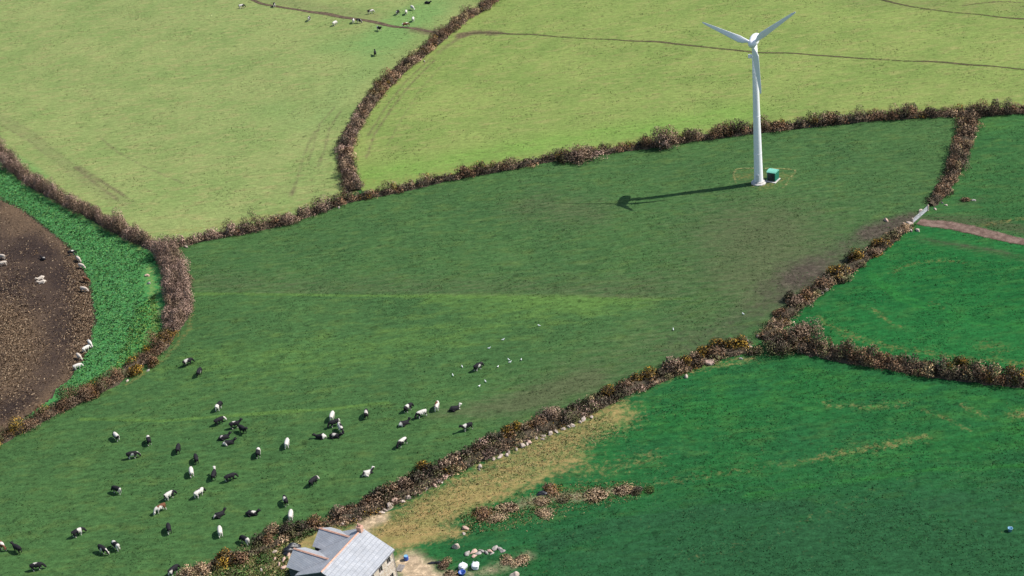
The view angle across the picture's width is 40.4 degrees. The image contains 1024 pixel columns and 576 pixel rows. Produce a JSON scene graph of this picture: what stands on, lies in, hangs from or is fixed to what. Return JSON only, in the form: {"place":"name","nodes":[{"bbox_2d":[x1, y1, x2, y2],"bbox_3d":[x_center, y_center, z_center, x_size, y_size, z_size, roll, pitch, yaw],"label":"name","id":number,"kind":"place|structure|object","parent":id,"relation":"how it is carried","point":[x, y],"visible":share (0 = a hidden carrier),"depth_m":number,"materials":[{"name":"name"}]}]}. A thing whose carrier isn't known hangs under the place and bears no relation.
{"place":"outdoors","nodes":[
{"label":"outdoors","id":0,"kind":"place"},
{"bbox_2d":[0,196,97,429],"bbox_3d":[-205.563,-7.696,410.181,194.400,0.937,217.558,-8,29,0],"label":"bare soil","id":1,"kind":"structure","parent":0,"point":[48,387],"depth_m":367.94,"materials":[{"name":"brown soil"}]},
{"bbox_2d":[0,202,94,425],"bbox_3d":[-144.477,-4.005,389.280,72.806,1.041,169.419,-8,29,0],"label":"crop stubble","id":2,"kind":"object","parent":1,"relation":"on","point":[78,339],"visible":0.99,"depth_m":359.44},
{"bbox_2d":[0,163,170,421],"bbox_3d":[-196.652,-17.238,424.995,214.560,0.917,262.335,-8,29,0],"label":"crop ground","id":3,"kind":"structure","parent":0,"point":[154,278],"depth_m":375.90,"materials":[{"name":"green plant"}]},
{"bbox_2d":[0,135,194,445],"bbox_3d":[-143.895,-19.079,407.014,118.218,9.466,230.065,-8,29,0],"label":"hedgerow","id":4,"kind":"object","parent":3,"relation":"on","point":[176,281],"visible":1,"depth_m":362.73,"materials":[{"name":"brown plant"}]},
{"bbox_2d":[58,294,160,402],"bbox_3d":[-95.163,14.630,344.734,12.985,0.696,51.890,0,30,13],"label":"weedy margin","id":5,"kind":"object","parent":3,"relation":"on","point":[139,329],"visible":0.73,"depth_m":350.81,"materials":[{"name":"green plant"}]},
{"bbox_2d":[0,0,482,242],"bbox_3d":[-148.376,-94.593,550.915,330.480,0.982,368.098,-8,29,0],"label":"pasture","id":6,"kind":"structure","parent":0,"point":[167,200],"depth_m":497.93,"materials":[{"name":"green plant"}]},
{"bbox_2d":[0,0,1023,221],"bbox_3d":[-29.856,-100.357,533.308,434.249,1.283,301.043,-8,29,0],"label":"grass tufts","id":7,"kind":"object","parent":6,"relation":"on","point":[439,68],"visible":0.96,"depth_m":479.44,"materials":[{"name":"green plant"}]},
{"bbox_2d":[251,0,433,32],"bbox_3d":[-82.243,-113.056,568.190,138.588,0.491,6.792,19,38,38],"label":"path","id":8,"kind":"structure","parent":0,"point":[343,17],"depth_m":557.21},
{"bbox_2d":[0,117,958,575],"bbox_3d":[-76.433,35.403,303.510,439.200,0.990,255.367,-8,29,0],"label":"pasture","id":9,"kind":"structure","parent":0,"point":[636,321],"depth_m":336.25,"materials":[{"name":"green plant"}]},
{"bbox_2d":[29,562,46,570],"bbox_3d":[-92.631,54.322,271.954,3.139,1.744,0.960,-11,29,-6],"label":"cow","id":10,"kind":"object","parent":9,"relation":"on","point":[35,565],"visible":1,"depth_m":271.46},
{"bbox_2d":[71,527,86,537],"bbox_3d":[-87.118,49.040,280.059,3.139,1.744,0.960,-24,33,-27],"label":"cow","id":11,"kind":"object","parent":9,"relation":"on","point":[74,532],"visible":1,"depth_m":279.54},
{"bbox_2d":[126,365,143,377],"bbox_3d":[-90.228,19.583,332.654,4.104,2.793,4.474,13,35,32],"label":"gorse bush","id":12,"kind":"object","parent":9,"relation":"on","point":[139,367],"visible":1,"depth_m":332.23,"materials":[{"name":"yellow plant"}]},
{"bbox_2d":[146,355,158,368],"bbox_3d":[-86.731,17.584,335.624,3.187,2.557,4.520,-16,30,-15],"label":"bracken bush","id":13,"kind":"object","parent":9,"relation":"on","point":[150,361],"visible":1,"depth_m":335.23,"materials":[{"name":"brown plant"}]},
{"bbox_2d":[167,564,180,575],"bbox_3d":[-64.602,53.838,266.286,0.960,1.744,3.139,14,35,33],"label":"cow","id":14,"kind":"object","parent":9,"relation":"on","point":[173,568],"visible":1,"depth_m":265.70},
{"bbox_2d":[179,564,200,575],"bbox_3d":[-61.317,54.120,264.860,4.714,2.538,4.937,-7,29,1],"label":"scrub bush","id":15,"kind":"object","parent":9,"relation":"on","point":[188,573],"visible":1,"depth_m":264.61,"materials":[{"name":"brown plant"}]},
{"bbox_2d":[214,547,239,569],"bbox_3d":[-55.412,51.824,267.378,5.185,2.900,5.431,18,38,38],"label":"gorse bush","id":16,"kind":"object","parent":9,"relation":"on","point":[223,558],"visible":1,"depth_m":267.08,"materials":[{"name":"yellow plant"}]},
{"bbox_2d":[249,532,265,546],"bbox_3d":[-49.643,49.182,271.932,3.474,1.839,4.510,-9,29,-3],"label":"scrub bush","id":17,"kind":"object","parent":9,"relation":"on","point":[258,538],"visible":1,"depth_m":271.55,"materials":[{"name":"brown plant"}]},
{"bbox_2d":[261,532,273,545],"bbox_3d":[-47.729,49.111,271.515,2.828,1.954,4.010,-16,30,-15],"label":"bracken bush","id":18,"kind":"object","parent":9,"relation":"on","point":[266,536],"visible":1,"depth_m":271.30,"materials":[{"name":"brown plant"}]},
{"bbox_2d":[263,521,278,535],"bbox_3d":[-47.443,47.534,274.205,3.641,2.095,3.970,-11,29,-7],"label":"scrub bush","id":19,"kind":"object","parent":9,"relation":"on","point":[271,529],"visible":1,"depth_m":274.08,"materials":[{"name":"brown plant"}]},
{"bbox_2d":[277,519,294,535],"bbox_3d":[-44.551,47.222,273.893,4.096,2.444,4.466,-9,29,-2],"label":"scrub bush","id":20,"kind":"object","parent":9,"relation":"on","point":[287,526],"visible":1,"depth_m":273.74,"materials":[{"name":"brown plant"}]},
{"bbox_2d":[277,211,299,226],"bbox_3d":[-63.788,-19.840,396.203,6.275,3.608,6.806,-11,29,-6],"label":"bare bush","id":21,"kind":"object","parent":9,"relation":"on","point":[283,219],"visible":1,"depth_m":394.94,"materials":[{"name":"brown plant"}]},
{"bbox_2d":[304,513,321,529],"bbox_3d":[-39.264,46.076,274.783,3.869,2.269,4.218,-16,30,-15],"label":"bracken bush","id":22,"kind":"object","parent":9,"relation":"on","point":[311,519],"visible":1,"depth_m":274.77,"materials":[{"name":"brown plant"}]},
{"bbox_2d":[357,492,376,507],"bbox_3d":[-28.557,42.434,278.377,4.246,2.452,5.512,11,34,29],"label":"scrub bush","id":23,"kind":"object","parent":9,"relation":"on","point":[366,496],"visible":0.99,"depth_m":278.19,"materials":[{"name":"brown plant"}]},
{"bbox_2d":[379,480,402,492],"bbox_3d":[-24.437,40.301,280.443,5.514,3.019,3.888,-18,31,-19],"label":"scrub bush","id":24,"kind":"object","parent":9,"relation":"on","point":[392,487],"visible":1,"depth_m":280.22,"materials":[{"name":"brown plant"}]},
{"bbox_2d":[396,476,413,491],"bbox_3d":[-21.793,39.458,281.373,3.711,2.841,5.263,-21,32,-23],"label":"bare bush","id":25,"kind":"object","parent":9,"relation":"on","point":[404,480],"visible":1,"depth_m":280.90,"materials":[{"name":"brown plant"}]},
{"bbox_2d":[404,469,427,483],"bbox_3d":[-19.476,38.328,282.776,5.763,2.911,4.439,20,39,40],"label":"scrub bush","id":26,"kind":"object","parent":9,"relation":"on","point":[413,475],"visible":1,"depth_m":282.43,"materials":[{"name":"brown plant"}]},
{"bbox_2d":[413,459,430,472],"bbox_3d":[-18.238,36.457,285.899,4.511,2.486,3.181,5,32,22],"label":"gorse bush","id":27,"kind":"object","parent":9,"relation":"on","point":[421,464],"visible":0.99,"depth_m":285.70,"materials":[{"name":"yellow plant"}]},
{"bbox_2d":[436,455,457,469],"bbox_3d":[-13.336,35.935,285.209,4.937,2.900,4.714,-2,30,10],"label":"bare bush","id":28,"kind":"object","parent":9,"relation":"on","point":[445,463],"visible":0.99,"depth_m":284.85,"materials":[{"name":"brown plant"}]},
{"bbox_2d":[444,452,464,462],"bbox_3d":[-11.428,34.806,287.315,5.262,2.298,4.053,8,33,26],"label":"bare bush","id":29,"kind":"object","parent":9,"relation":"on","point":[455,454],"visible":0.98,"depth_m":287.07,"materials":[{"name":"brown plant"}]},
{"bbox_2d":[458,444,474,460],"bbox_3d":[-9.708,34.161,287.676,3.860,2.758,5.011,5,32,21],"label":"scrub bush","id":30,"kind":"object","parent":9,"relation":"on","point":[466,454],"visible":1,"depth_m":287.30,"materials":[{"name":"brown plant"}]},
{"bbox_2d":[467,436,491,452],"bbox_3d":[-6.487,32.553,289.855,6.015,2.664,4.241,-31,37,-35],"label":"bare bush","id":31,"kind":"object","parent":9,"relation":"on","point":[476,445],"visible":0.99,"depth_m":289.33,"materials":[{"name":"brown plant"}]},
{"bbox_2d":[483,430,505,441],"bbox_3d":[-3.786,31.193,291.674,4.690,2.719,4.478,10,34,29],"label":"scrub bush","id":32,"kind":"object","parent":9,"relation":"on","point":[495,435],"visible":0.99,"depth_m":291.43,"materials":[{"name":"brown plant"}]},
{"bbox_2d":[500,423,515,437],"bbox_3d":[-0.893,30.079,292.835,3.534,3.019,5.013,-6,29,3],"label":"gorse bush","id":33,"kind":"object","parent":9,"relation":"on","point":[507,428],"visible":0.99,"depth_m":292.61,"materials":[{"name":"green plant"}]},
{"bbox_2d":[527,415,547,429],"bbox_3d":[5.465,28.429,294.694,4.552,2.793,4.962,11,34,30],"label":"scrub bush","id":34,"kind":"object","parent":9,"relation":"on","point":[537,422],"visible":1,"depth_m":294.29,"materials":[{"name":"brown plant"}]},
{"bbox_2d":[340,341,752,525],"bbox_3d":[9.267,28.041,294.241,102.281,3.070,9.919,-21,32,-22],"label":"hedgerow","id":35,"kind":"object","parent":9,"relation":"on","point":[496,447],"visible":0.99,"depth_m":290.56,"materials":[{"name":"brown plant"}]},
{"bbox_2d":[535,406,563,421],"bbox_3d":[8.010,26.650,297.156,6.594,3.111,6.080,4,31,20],"label":"bare bush","id":36,"kind":"object","parent":9,"relation":"on","point":[550,414],"visible":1,"depth_m":296.54,"materials":[{"name":"brown plant"}]},
{"bbox_2d":[556,149,572,164],"bbox_3d":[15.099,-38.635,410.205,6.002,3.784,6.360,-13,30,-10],"label":"thorn thicket","id":37,"kind":"object","parent":9,"relation":"on","point":[563,157],"visible":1,"depth_m":409.44,"materials":[{"name":"brown plant"}]},
{"bbox_2d":[566,400,581,410],"bbox_3d":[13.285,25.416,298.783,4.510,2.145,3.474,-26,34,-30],"label":"scrub bush","id":38,"kind":"object","parent":9,"relation":"on","point":[571,407],"visible":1,"depth_m":298.41,"materials":[{"name":"brown plant"}]},
{"bbox_2d":[559,144,606,165],"bbox_3d":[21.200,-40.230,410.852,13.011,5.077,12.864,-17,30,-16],"label":"thorn thicket","id":39,"kind":"object","parent":9,"relation":"on","point":[583,156],"visible":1,"depth_m":409.21,"materials":[{"name":"brown plant"}]},
{"bbox_2d":[598,383,614,397],"bbox_3d":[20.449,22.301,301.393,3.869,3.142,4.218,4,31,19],"label":"gorse bush","id":40,"kind":"object","parent":9,"relation":"on","point":[608,388],"visible":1,"depth_m":301.15,"materials":[{"name":"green plant"}]},
{"bbox_2d":[626,371,646,383],"bbox_3d":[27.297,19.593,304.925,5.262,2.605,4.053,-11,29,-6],"label":"gorse bush","id":41,"kind":"object","parent":9,"relation":"on","point":[633,376],"visible":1,"depth_m":304.38,"materials":[{"name":"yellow plant"}]},
{"bbox_2d":[649,124,679,150],"bbox_3d":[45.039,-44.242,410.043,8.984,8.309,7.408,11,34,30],"label":"hawthorn bush","id":42,"kind":"object","parent":9,"relation":"on","point":[666,142],"visible":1,"depth_m":409.17,"materials":[{"name":"brown plant"}]},
{"bbox_2d":[679,354,692,367],"bbox_3d":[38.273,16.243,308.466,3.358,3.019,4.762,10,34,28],"label":"gorse bush","id":43,"kind":"object","parent":9,"relation":"on","point":[685,358],"visible":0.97,"depth_m":308.13,"materials":[{"name":"brown plant"}]},
{"bbox_2d":[694,344,714,357],"bbox_3d":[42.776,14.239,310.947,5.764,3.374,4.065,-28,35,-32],"label":"gorse bush","id":44,"kind":"object","parent":9,"relation":"on","point":[702,351],"visible":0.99,"depth_m":310.58,"materials":[{"name":"yellow plant"}]},
{"bbox_2d":[707,346,724,360],"bbox_3d":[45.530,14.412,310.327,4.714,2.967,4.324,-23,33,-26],"label":"scrub bush","id":45,"kind":"object","parent":9,"relation":"on","point":[716,351],"visible":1,"depth_m":310.04,"materials":[{"name":"brown plant"}]},
{"bbox_2d":[708,337,730,348],"bbox_3d":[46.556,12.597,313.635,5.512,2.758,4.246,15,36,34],"label":"gorse bush","id":46,"kind":"object","parent":9,"relation":"on","point":[717,342],"visible":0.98,"depth_m":313.36,"materials":[{"name":"plant"}]},
{"bbox_2d":[720,336,742,350],"bbox_3d":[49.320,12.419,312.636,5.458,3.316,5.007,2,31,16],"label":"gorse bush","id":47,"kind":"object","parent":9,"relation":"on","point":[733,342],"visible":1,"depth_m":312.09,"materials":[{"name":"yellow plant"}]},
{"bbox_2d":[736,334,752,349],"bbox_3d":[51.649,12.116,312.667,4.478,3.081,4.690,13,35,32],"label":"gorse bush","id":48,"kind":"object","parent":9,"relation":"on","point":[742,339],"visible":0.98,"depth_m":312.49,"materials":[{"name":"yellow plant"}]},
{"bbox_2d":[702,12,795,185],"bbox_3d":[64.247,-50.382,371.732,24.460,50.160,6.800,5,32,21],"label":"wind turbine","id":49,"kind":"object","parent":9,"relation":"on","point":[753,42],"visible":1,"depth_m":368.27,"materials":[{"name":"white paint"}]},
{"bbox_2d":[767,168,778,181],"bbox_3d":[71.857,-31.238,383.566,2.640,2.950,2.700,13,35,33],"label":"transformer kiosk","id":50,"kind":"object","parent":9,"relation":"on","point":[772,174],"visible":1,"depth_m":382.77,"materials":[{"name":"green metal"}]},
{"bbox_2d":[785,294,805,307],"bbox_3d":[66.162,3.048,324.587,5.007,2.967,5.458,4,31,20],"label":"bare bush","id":51,"kind":"object","parent":9,"relation":"on","point":[793,301],"visible":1,"depth_m":324.15,"materials":[{"name":"brown plant"}]},
{"bbox_2d":[796,288,811,300],"bbox_3d":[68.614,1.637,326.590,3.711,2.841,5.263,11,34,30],"label":"bracken bush","id":52,"kind":"object","parent":9,"relation":"on","point":[803,293],"visible":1,"depth_m":326.26,"materials":[{"name":"brown plant"}]},
{"bbox_2d":[813,276,833,289],"bbox_3d":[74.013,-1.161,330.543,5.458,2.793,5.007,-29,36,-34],"label":"scrub bush","id":53,"kind":"object","parent":9,"relation":"on","point":[824,282],"visible":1,"depth_m":330.17,"materials":[{"name":"brown plant"}]},
{"bbox_2d":[843,247,864,261],"bbox_3d":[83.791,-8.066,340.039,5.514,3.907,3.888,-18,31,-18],"label":"gorse bush","id":54,"kind":"object","parent":9,"relation":"on","point":[851,256],"visible":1,"depth_m":339.60,"materials":[{"name":"yellow plant"}]},
{"bbox_2d":[202,339,1023,575],"bbox_3d":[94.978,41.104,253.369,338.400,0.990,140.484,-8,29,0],"label":"pasture","id":55,"kind":"structure","parent":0,"point":[609,460],"depth_m":270.22,"materials":[{"name":"green plant"}]},
{"bbox_2d":[192,561,213,575],"bbox_3d":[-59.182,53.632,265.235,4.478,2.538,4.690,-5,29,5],"label":"scrub bush","id":56,"kind":"object","parent":55,"relation":"on","point":[201,569],"visible":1,"depth_m":265.30,"materials":[{"name":"beige plant"}]},
{"bbox_2d":[224,568,247,575],"bbox_3d":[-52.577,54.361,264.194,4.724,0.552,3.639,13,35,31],"label":"weed clump","id":57,"kind":"object","parent":55,"relation":"on","point":[236,572],"visible":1,"depth_m":264.48,"materials":[{"name":"green plant"}]},
{"bbox_2d":[228,550,249,565],"bbox_3d":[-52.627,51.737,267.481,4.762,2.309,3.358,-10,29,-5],"label":"bracken bush","id":58,"kind":"object","parent":55,"relation":"on","point":[235,557],"visible":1,"depth_m":267.09,"materials":[{"name":"brown plant"}]},
{"bbox_2d":[207,534,308,575],"bbox_3d":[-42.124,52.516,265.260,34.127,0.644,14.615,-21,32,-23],"label":"rough grass","id":59,"kind":"structure","parent":55,"relation":"on","point":[265,569],"depth_m":265.70,"materials":[{"name":"green plant"}]},
{"bbox_2d":[176,515,348,575],"bbox_3d":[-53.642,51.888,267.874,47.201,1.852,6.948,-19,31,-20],"label":"hedgerow","id":60,"kind":"object","parent":55,"relation":"on","point":[276,542],"visible":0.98,"depth_m":271.19,"materials":[{"name":"brown plant"}]},
{"bbox_2d":[256,552,273,565],"bbox_3d":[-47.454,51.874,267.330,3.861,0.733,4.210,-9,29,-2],"label":"weed clump","id":61,"kind":"object","parent":55,"relation":"on","point":[264,555],"visible":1,"depth_m":267.21,"materials":[{"name":"green plant"}]},
{"bbox_2d":[282,542,300,555],"bbox_3d":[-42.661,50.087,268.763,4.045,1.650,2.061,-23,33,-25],"label":"wrapped heap","id":62,"kind":"object","parent":55,"relation":"on","point":[289,548],"visible":0.84,"depth_m":268.29,"materials":[{"name":"grey plastic"}]},
{"bbox_2d":[293,519,310,531],"bbox_3d":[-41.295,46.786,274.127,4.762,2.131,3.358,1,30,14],"label":"scrub bush","id":63,"kind":"object","parent":55,"relation":"on","point":[299,524],"visible":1,"depth_m":273.77,"materials":[{"name":"brown plant"}]},
{"bbox_2d":[328,504,346,520],"bbox_3d":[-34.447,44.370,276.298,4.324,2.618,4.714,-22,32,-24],"label":"bare bush","id":64,"kind":"object","parent":55,"relation":"on","point":[335,512],"visible":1,"depth_m":276.05,"materials":[{"name":"brown plant"}]},
{"bbox_2d":[286,523,397,575],"bbox_3d":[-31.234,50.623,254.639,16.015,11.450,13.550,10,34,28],"label":"farmhouse","id":65,"kind":"object","parent":55,"relation":"on","point":[359,550],"visible":1,"depth_m":252.99,"materials":[{"name":"stone"}]},
{"bbox_2d":[370,485,391,500],"bbox_3d":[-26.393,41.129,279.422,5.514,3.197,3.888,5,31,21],"label":"scrub bush","id":66,"kind":"object","parent":55,"relation":"on","point":[377,489],"visible":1,"depth_m":278.88,"materials":[{"name":"brown plant"}]},
{"bbox_2d":[423,463,443,477],"bbox_3d":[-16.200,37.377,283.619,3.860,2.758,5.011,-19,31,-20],"label":"scrub bush","id":67,"kind":"object","parent":55,"relation":"on","point":[433,471],"visible":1,"depth_m":283.16,"materials":[{"name":"brown plant"}]},
{"bbox_2d":[436,556,451,569],"bbox_3d":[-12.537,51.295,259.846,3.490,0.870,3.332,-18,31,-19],"label":"weed clump","id":68,"kind":"object","parent":55,"relation":"on","point":[443,563],"visible":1,"depth_m":259.48,"materials":[{"name":"brown plant"}]},
{"bbox_2d":[472,506,494,520],"bbox_3d":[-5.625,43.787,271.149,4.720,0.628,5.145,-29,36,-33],"label":"bracken heap","id":69,"kind":"object","parent":55,"relation":"on","point":[480,512],"visible":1,"depth_m":271.18,"materials":[{"name":"brown plant"}]},
{"bbox_2d":[373,412,618,541],"bbox_3d":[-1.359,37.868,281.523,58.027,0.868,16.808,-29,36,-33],"label":"rough grass","id":70,"kind":"structure","parent":55,"relation":"on","point":[528,451],"depth_m":281.55,"materials":[{"name":"beige plant"}]},
{"bbox_2d":[487,511,508,523],"bbox_3d":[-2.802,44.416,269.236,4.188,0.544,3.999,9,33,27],"label":"bracken heap","id":71,"kind":"object","parent":55,"relation":"on","point":[495,517],"visible":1,"depth_m":269.32,"materials":[{"name":"brown plant"}]},
{"bbox_2d":[493,501,519,512],"bbox_3d":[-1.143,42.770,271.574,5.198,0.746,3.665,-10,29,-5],"label":"bracken heap","id":72,"kind":"object","parent":55,"relation":"on","point":[505,508],"visible":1,"depth_m":271.44,"materials":[{"name":"brown plant"}]},
{"bbox_2d":[500,553,514,565],"bbox_3d":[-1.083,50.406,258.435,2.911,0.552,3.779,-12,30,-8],"label":"bracken heap","id":73,"kind":"object","parent":55,"relation":"on","point":[506,560],"visible":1,"depth_m":258.23,"materials":[{"name":"brown plant"}]},
{"bbox_2d":[509,554,528,567],"bbox_3d":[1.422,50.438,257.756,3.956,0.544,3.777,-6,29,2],"label":"bracken heap","id":74,"kind":"object","parent":55,"relation":"on","point":[518,559],"visible":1,"depth_m":257.62,"materials":[{"name":"brown plant"}]},
{"bbox_2d":[533,496,550,506],"bbox_3d":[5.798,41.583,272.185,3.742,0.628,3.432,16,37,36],"label":"bracken heap","id":75,"kind":"object","parent":55,"relation":"on","point":[543,501],"visible":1,"depth_m":272.04,"materials":[{"name":"brown plant"}]},
{"bbox_2d":[534,506,553,518],"bbox_3d":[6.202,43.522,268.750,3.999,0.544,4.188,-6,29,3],"label":"bracken heap","id":76,"kind":"object","parent":55,"relation":"on","point":[544,512],"visible":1,"depth_m":268.89,"materials":[{"name":"brown plant"}]},
{"bbox_2d":[459,480,645,533],"bbox_3d":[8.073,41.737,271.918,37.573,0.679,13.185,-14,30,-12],"label":"rough grass","id":77,"kind":"structure","parent":55,"relation":"on","point":[531,509],"depth_m":270.88,"materials":[{"name":"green plant"}]},
{"bbox_2d":[543,482,562,497],"bbox_3d":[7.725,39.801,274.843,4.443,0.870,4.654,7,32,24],"label":"bracken heap","id":78,"kind":"object","parent":55,"relation":"on","point":[552,488],"visible":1,"depth_m":275.04,"materials":[{"name":"brown plant"}]},
{"bbox_2d":[555,490,571,503],"bbox_3d":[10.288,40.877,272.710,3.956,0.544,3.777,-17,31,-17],"label":"weed clump","id":79,"kind":"object","parent":55,"relation":"on","point":[563,498],"visible":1,"depth_m":272.64,"materials":[{"name":"brown plant"}]},
{"bbox_2d":[557,409,577,426],"bbox_3d":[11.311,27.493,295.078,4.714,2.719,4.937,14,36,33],"label":"scrub bush","id":80,"kind":"object","parent":55,"relation":"on","point":[564,414],"visible":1,"depth_m":294.81,"materials":[{"name":"brown plant"}]},
{"bbox_2d":[583,486,609,502],"bbox_3d":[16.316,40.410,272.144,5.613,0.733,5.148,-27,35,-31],"label":"bracken heap","id":81,"kind":"object","parent":55,"relation":"on","point":[595,494],"visible":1,"depth_m":272.12,"materials":[{"name":"brown plant"}]},
{"bbox_2d":[612,483,635,496],"bbox_3d":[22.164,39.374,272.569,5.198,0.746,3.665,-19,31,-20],"label":"bracken heap","id":82,"kind":"object","parent":55,"relation":"on","point":[622,490],"visible":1,"depth_m":272.36,"materials":[{"name":"brown plant"}]},
{"bbox_2d":[614,378,633,387],"bbox_3d":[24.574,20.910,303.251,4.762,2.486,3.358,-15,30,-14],"label":"scrub bush","id":83,"kind":"object","parent":55,"relation":"on","point":[624,382],"visible":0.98,"depth_m":303.06,"materials":[{"name":"brown plant"}]},
{"bbox_2d":[629,485,642,495],"bbox_3d":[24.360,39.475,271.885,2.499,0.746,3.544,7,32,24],"label":"weed clump","id":84,"kind":"object","parent":55,"relation":"on","point":[635,490],"visible":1,"depth_m":271.58,"materials":[{"name":"brown plant"}]},
{"bbox_2d":[638,365,659,382],"bbox_3d":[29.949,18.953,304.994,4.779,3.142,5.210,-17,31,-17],"label":"gorse bush","id":85,"kind":"object","parent":55,"relation":"on","point":[646,371],"visible":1,"depth_m":304.89,"materials":[{"name":"plant"}]},
{"bbox_2d":[661,356,687,374],"bbox_3d":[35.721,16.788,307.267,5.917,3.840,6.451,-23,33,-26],"label":"bare bush","id":86,"kind":"object","parent":55,"relation":"on","point":[673,362],"visible":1,"depth_m":306.65,"materials":[{"name":"brown plant"}]},
{"bbox_2d":[746,345,762,355],"bbox_3d":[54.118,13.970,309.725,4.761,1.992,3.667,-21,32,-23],"label":"scrub bush","id":87,"kind":"object","parent":55,"relation":"on","point":[754,350],"visible":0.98,"depth_m":309.56,"materials":[{"name":"brown plant"}]},
{"bbox_2d":[757,335,794,358],"bbox_3d":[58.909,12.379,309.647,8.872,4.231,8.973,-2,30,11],"label":"scrub bush","id":88,"kind":"object","parent":55,"relation":"on","point":[776,347],"visible":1,"depth_m":308.24,"materials":[{"name":"brown plant"}]},
{"bbox_2d":[761,325,1023,387],"bbox_3d":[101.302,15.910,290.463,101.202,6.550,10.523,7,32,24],"label":"hedgerow","id":89,"kind":"object","parent":55,"relation":"on","point":[986,375],"visible":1,"depth_m":297.58,"materials":[{"name":"brown plant"}]},
{"bbox_2d":[353,0,1023,191],"bbox_3d":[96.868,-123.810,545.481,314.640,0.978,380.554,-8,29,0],"label":"pasture","id":90,"kind":"structure","parent":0,"point":[457,146],"depth_m":459.91,"materials":[{"name":"green plant"}]},
{"bbox_2d":[333,0,498,191],"bbox_3d":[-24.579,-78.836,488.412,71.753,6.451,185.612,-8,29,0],"label":"hedgerow","id":91,"kind":"object","parent":90,"relation":"on","point":[347,167],"visible":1,"depth_m":473.21,"materials":[{"name":"brown plant"}]},
{"bbox_2d":[169,97,1023,247],"bbox_3d":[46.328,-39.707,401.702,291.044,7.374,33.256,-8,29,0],"label":"hedgerow","id":92,"kind":"object","parent":90,"relation":"on","point":[731,130],"visible":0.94,"depth_m":408.59,"materials":[{"name":"brown plant"}]},
{"bbox_2d":[466,32,1023,69],"bbox_3d":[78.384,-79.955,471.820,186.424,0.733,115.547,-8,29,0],"label":"path","id":93,"kind":"structure","parent":0,"point":[750,51],"depth_m":472.51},
{"bbox_2d":[780,222,1023,375],"bbox_3d":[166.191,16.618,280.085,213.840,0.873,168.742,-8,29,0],"label":"pasture","id":94,"kind":"structure","parent":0,"point":[891,314],"depth_m":320.90,"materials":[{"name":"green plant"}]},
{"bbox_2d":[783,316,824,344],"bbox_3d":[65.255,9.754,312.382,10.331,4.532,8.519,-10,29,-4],"label":"bare bush","id":95,"kind":"object","parent":94,"relation":"on","point":[799,330],"visible":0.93,"depth_m":312.12,"materials":[{"name":"brown plant"}]},
{"bbox_2d":[752,224,915,340],"bbox_3d":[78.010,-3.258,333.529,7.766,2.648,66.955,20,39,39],"label":"hedgerow","id":96,"kind":"object","parent":94,"relation":"on","point":[790,313],"visible":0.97,"depth_m":329.16,"materials":[{"name":"brown plant"}]},
{"bbox_2d":[824,264,850,276],"bbox_3d":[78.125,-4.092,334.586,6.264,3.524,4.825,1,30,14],"label":"gorse bush","id":97,"kind":"object","parent":94,"relation":"on","point":[838,270],"visible":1,"depth_m":334.36,"materials":[{"name":"brown plant"}]},
{"bbox_2d":[834,274,853,284],"bbox_3d":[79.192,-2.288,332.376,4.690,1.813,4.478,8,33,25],"label":"scrub bush","id":98,"kind":"object","parent":94,"relation":"on","point":[844,277],"visible":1,"depth_m":331.96,"materials":[{"name":"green plant"}]},
{"bbox_2d":[871,238,889,247],"bbox_3d":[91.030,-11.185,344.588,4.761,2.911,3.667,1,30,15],"label":"gorse bush","id":99,"kind":"object","parent":94,"relation":"on","point":[874,241],"visible":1,"depth_m":344.32,"materials":[{"name":"brown plant"}]},
{"bbox_2d":[952,355,970,366],"bbox_3d":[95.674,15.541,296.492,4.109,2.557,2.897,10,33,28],"label":"gorse bush","id":100,"kind":"object","parent":94,"relation":"on","point":[957,359],"visible":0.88,"depth_m":296.37,"materials":[{"name":"brown plant"}]},
{"bbox_2d":[883,0,1023,18],"bbox_3d":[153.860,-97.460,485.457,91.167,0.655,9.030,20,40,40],"label":"path","id":101,"kind":"structure","parent":0,"point":[948,11],"depth_m":485.64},
{"bbox_2d":[914,114,1023,238],"bbox_3d":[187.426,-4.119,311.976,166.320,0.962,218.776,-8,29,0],"label":"pasture","id":102,"kind":"structure","parent":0,"point":[990,142],"depth_m":368.16,"materials":[{"name":"green plant"}]},
{"bbox_2d":[819,126,1023,370],"bbox_3d":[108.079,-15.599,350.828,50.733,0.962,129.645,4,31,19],"label":"grass tufts","id":103,"kind":"object","parent":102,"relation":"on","point":[949,269],"visible":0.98,"depth_m":328.15,"materials":[{"name":"green plant"}]},
{"bbox_2d":[924,102,985,206],"bbox_3d":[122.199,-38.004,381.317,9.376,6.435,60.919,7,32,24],"label":"hedgerow","id":104,"kind":"object","parent":102,"relation":"on","point":[963,144],"visible":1,"depth_m":380.93,"materials":[{"name":"brown plant"}]},
{"bbox_2d":[916,219,1023,244],"bbox_3d":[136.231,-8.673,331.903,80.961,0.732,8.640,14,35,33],"label":"dirt track","id":105,"kind":"structure","parent":0,"point":[971,229],"depth_m":347.12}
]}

